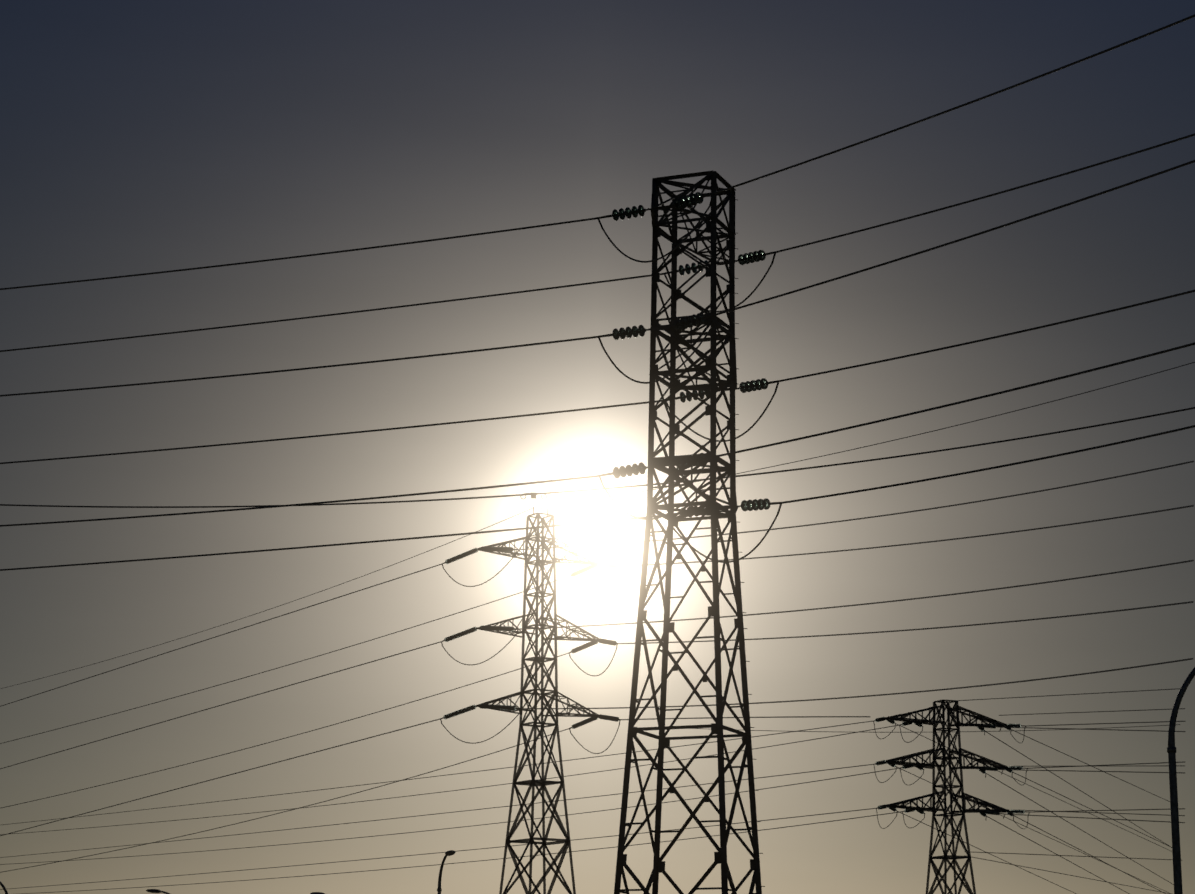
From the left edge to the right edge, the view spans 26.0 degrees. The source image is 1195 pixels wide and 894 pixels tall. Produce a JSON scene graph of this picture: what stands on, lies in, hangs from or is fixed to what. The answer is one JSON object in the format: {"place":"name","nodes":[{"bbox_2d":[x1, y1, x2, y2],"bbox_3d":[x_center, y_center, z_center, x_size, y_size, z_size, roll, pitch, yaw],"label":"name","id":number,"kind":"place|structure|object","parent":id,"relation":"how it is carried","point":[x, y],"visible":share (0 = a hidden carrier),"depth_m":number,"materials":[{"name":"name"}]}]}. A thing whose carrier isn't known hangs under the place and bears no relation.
{"place":"outdoors","nodes":[
{"label":"outdoors","id":0,"kind":"place"},
{"bbox_2d":[0,0,1194,893],"label":"sky","id":1,"kind":"structure","parent":0,"point":[137,136],"materials":[{"name":"grey"}]},
{"bbox_3d":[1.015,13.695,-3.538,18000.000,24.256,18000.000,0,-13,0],"label":"ground","id":2,"kind":"structure","parent":0,"visible":0},
{"bbox_2d":[0,881,7,893],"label":"street lamp","id":3,"kind":"object","parent":2,"relation":"on","point":[4,888],"visible":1,"depth_m":125.96,"materials":[{"name":"metal"}]},
{"bbox_2d":[146,889,169,893],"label":"street lamp","id":4,"kind":"object","parent":2,"relation":"on","point":[153,890],"visible":1,"depth_m":139.76,"materials":[{"name":"metal"}]},
{"bbox_2d":[437,850,454,893],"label":"street lamp","id":5,"kind":"object","parent":2,"relation":"on","point":[447,853],"visible":1,"depth_m":112.36,"materials":[{"name":"metal"}]},
{"bbox_2d":[440,508,620,893],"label":"transmission tower","id":6,"kind":"structure","parent":2,"relation":"on","point":[543,783],"depth_m":158.11,"materials":[{"name":"grey metal"}]},
{"bbox_2d":[0,362,1194,893],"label":"power lines","id":7,"kind":"object","parent":6,"relation":"attached to","point":[1030,768],"visible":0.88,"depth_m":164.92,"materials":[{"name":"metal"}]},
{"bbox_2d":[596,170,782,893],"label":"transmission tower","id":8,"kind":"structure","parent":2,"relation":"on","point":[711,508],"depth_m":67.32,"materials":[{"name":"metal"}]},
{"bbox_2d":[0,14,1194,570],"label":"power lines","id":9,"kind":"object","parent":8,"relation":"attached to","point":[624,374],"visible":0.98,"depth_m":69.28,"materials":[{"name":"metal"}]},
{"bbox_2d":[520,492,546,498],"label":"wire diverter","id":10,"kind":"object","parent":9,"relation":"attached to","point":[533,495],"visible":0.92,"depth_m":75.14,"materials":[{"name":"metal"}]},
{"bbox_2d":[873,699,1029,893],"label":"transmission tower","id":11,"kind":"structure","parent":2,"relation":"on","point":[963,796],"depth_m":160.62,"materials":[{"name":"grey metal"}]},
{"bbox_2d":[1167,667,1194,893],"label":"street lamp","id":12,"kind":"object","parent":2,"relation":"on","point":[1175,831],"visible":1,"depth_m":64.25,"materials":[{"name":"metal"}]}
]}

